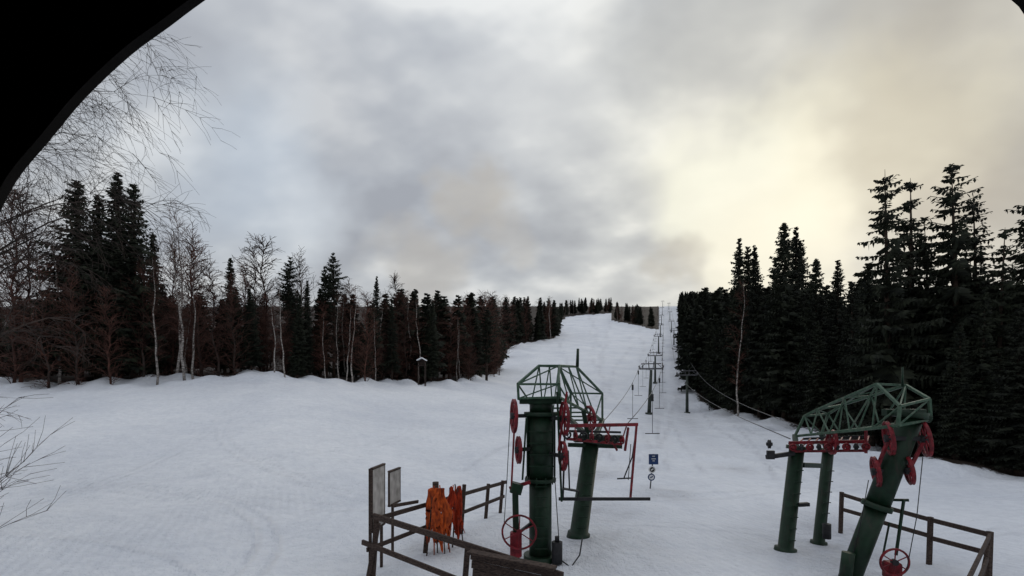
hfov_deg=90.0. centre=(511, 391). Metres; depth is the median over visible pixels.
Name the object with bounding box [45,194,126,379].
spruce tree
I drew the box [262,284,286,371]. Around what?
birch tree
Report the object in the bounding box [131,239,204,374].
bare tree
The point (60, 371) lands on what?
birch tree
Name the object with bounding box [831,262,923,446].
spruce tree
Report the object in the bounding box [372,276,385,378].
spruce tree
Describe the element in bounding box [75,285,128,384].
bare tree
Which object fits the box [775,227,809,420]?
spruce tree
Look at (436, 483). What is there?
fence post
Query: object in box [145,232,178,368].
spruce tree
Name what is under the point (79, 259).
spruce tree
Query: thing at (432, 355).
spruce tree
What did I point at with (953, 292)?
spruce tree
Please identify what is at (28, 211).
birch tree
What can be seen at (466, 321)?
mixed forest
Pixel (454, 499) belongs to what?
orange safety net
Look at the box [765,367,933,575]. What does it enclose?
drag lift station
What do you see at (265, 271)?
bare tree
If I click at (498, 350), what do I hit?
bare tree
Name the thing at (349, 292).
bare tree
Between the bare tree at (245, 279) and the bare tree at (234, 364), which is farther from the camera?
the bare tree at (245, 279)
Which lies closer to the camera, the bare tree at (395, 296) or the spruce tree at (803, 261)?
the spruce tree at (803, 261)
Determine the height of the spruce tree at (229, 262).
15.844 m
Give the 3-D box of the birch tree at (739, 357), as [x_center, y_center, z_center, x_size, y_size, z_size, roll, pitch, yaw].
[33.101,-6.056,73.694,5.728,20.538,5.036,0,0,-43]
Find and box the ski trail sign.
[648,454,657,488]
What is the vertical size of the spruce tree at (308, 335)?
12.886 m
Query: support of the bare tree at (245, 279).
on the snow ground
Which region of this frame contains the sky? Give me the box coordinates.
[0,0,1023,306]
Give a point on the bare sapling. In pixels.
(7, 475)
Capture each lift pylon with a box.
[638,361,663,414]
[647,351,662,383]
[676,369,697,412]
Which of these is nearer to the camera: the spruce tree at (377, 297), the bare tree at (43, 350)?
the bare tree at (43, 350)
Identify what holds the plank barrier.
on the snow ground
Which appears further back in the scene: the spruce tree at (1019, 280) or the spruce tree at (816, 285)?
the spruce tree at (816, 285)
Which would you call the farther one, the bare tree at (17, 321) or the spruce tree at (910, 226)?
the bare tree at (17, 321)
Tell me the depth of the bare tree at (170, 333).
63.29 m
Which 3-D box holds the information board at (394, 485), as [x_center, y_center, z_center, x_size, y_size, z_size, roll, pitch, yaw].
[-3.310,3.451,14.305,0.134,2.598,0.806,0,0,10]
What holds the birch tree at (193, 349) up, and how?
on the snow ground
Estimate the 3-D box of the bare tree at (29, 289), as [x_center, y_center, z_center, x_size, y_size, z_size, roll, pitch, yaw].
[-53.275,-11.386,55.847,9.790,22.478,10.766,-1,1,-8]
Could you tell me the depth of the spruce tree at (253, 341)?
61.79 m
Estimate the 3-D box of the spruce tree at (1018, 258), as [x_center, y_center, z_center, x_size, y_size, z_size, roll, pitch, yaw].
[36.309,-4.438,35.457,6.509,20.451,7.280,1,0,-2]
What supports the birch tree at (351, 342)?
on the snow ground
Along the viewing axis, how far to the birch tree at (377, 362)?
71.67 m
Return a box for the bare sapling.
[0,394,71,527]
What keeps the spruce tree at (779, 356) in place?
on the snow ground
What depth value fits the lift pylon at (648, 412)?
70.77 m
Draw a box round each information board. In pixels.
[369,463,385,567]
[388,467,400,550]
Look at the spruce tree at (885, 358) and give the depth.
39.05 m
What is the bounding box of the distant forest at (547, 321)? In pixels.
[500,291,713,347]
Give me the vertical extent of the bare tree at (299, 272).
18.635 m
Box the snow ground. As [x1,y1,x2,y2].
[0,306,1023,575]
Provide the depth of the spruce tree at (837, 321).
55.97 m
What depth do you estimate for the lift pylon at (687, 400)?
83.83 m
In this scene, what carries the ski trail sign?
on the snow ground
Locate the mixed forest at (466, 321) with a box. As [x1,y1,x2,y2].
[0,283,516,383]
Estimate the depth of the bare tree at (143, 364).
58.37 m
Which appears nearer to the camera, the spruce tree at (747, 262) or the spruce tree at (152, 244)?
the spruce tree at (152, 244)
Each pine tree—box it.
[274,257,302,371]
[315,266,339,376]
[322,253,348,377]
[477,307,497,380]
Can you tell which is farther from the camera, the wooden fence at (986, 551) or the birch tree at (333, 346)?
the birch tree at (333, 346)
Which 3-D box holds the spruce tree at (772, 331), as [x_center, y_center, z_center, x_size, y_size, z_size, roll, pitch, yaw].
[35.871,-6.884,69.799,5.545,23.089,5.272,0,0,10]
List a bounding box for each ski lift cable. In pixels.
[594,307,664,433]
[667,303,817,438]
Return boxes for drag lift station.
[501,349,649,565]
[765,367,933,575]
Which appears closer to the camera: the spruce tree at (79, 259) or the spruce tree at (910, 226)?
the spruce tree at (910, 226)
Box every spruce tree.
[0,180,116,381]
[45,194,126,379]
[65,184,178,378]
[67,172,151,378]
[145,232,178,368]
[213,258,242,371]
[238,288,266,369]
[287,295,310,377]
[300,281,315,374]
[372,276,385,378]
[381,299,402,379]
[416,302,440,381]
[711,238,751,413]
[715,246,754,411]
[738,245,769,416]
[742,222,810,419]
[752,256,779,417]
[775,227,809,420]
[789,258,835,425]
[793,240,810,306]
[818,260,847,429]
[825,281,859,435]
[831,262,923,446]
[834,174,951,427]
[873,178,937,454]
[882,163,1013,458]
[894,217,960,455]
[925,195,1007,421]
[975,205,1023,411]
[975,227,1023,465]
[1005,207,1023,354]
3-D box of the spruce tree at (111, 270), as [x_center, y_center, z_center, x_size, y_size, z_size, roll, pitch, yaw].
[-46.631,-12.961,59.239,9.026,24.754,8.932,-1,-1,20]
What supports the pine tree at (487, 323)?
on the snow ground
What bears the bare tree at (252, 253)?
on the snow ground
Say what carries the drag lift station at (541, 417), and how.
on the snow ground
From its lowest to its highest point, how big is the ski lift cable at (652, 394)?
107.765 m
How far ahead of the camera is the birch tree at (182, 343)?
55.90 m
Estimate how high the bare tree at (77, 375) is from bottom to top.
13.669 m
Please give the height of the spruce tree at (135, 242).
23.943 m
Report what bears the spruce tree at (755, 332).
on the snow ground
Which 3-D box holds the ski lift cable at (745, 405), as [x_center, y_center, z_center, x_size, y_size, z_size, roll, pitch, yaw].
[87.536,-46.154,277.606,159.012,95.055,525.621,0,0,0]
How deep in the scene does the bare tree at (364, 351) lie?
68.70 m
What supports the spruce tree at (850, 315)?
on the snow ground
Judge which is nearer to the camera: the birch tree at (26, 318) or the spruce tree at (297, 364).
the birch tree at (26, 318)
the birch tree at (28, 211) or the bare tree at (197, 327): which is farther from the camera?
the bare tree at (197, 327)
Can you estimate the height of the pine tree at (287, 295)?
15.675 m
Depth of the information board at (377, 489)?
12.80 m
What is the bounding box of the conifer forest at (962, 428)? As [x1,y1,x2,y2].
[673,278,1023,476]
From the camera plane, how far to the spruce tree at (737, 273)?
77.81 m
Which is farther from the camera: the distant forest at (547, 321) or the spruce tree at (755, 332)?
the distant forest at (547, 321)
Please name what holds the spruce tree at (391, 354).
on the snow ground
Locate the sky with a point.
(621, 151)
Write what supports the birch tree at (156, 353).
on the snow ground
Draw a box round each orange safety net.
[425,485,452,555]
[441,484,464,548]
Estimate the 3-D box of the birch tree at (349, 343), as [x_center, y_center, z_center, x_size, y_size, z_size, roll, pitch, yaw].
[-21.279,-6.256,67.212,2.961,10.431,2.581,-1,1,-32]
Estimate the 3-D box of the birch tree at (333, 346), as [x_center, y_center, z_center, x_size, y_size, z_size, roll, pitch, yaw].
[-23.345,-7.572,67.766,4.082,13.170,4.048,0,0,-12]
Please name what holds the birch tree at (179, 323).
on the snow ground
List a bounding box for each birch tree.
[0,33,236,373]
[0,231,93,424]
[31,206,83,384]
[130,256,178,384]
[144,196,210,373]
[151,214,202,380]
[170,260,212,378]
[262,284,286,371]
[269,278,292,377]
[314,307,333,378]
[324,287,347,378]
[335,287,366,382]
[340,306,359,380]
[369,309,385,380]
[450,326,463,381]
[724,280,749,415]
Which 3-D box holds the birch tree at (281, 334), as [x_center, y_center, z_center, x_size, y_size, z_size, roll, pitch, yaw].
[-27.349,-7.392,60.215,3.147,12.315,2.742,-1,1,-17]
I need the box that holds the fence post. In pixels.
[432,481,438,542]
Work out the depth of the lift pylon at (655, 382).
117.84 m
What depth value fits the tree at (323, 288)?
72.50 m
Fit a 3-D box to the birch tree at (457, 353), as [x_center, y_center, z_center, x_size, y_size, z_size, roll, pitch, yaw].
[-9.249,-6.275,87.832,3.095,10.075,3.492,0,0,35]
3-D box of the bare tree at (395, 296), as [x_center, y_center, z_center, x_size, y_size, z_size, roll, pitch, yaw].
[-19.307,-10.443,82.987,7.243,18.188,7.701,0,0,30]
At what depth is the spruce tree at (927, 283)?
40.92 m
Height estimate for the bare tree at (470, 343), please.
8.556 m
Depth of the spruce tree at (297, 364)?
63.85 m
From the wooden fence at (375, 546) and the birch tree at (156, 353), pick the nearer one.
the wooden fence at (375, 546)
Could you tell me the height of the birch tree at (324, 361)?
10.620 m
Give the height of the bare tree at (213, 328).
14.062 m
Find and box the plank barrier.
[466,549,556,575]
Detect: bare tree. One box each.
[0,184,70,380]
[0,189,51,381]
[0,244,65,383]
[0,255,92,387]
[40,260,107,384]
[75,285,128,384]
[107,253,173,377]
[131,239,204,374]
[150,238,223,373]
[153,220,228,376]
[175,262,250,375]
[206,268,257,376]
[212,261,268,371]
[224,231,285,370]
[234,238,283,368]
[276,246,324,372]
[329,278,368,376]
[343,289,380,380]
[380,272,415,378]
[460,336,479,380]
[492,336,504,374]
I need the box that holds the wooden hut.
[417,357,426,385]
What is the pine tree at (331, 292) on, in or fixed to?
on the snow ground
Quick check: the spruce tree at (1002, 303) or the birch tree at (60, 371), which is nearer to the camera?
the spruce tree at (1002, 303)
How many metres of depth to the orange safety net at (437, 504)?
14.21 m
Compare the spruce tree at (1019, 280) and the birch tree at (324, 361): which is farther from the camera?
the birch tree at (324, 361)
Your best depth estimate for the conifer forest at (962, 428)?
35.16 m
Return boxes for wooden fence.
[361,480,563,575]
[838,492,993,575]
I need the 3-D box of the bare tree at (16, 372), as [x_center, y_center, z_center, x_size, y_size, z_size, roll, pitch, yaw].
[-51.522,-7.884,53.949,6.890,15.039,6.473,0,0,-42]
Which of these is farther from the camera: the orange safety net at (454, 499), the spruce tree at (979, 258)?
the spruce tree at (979, 258)

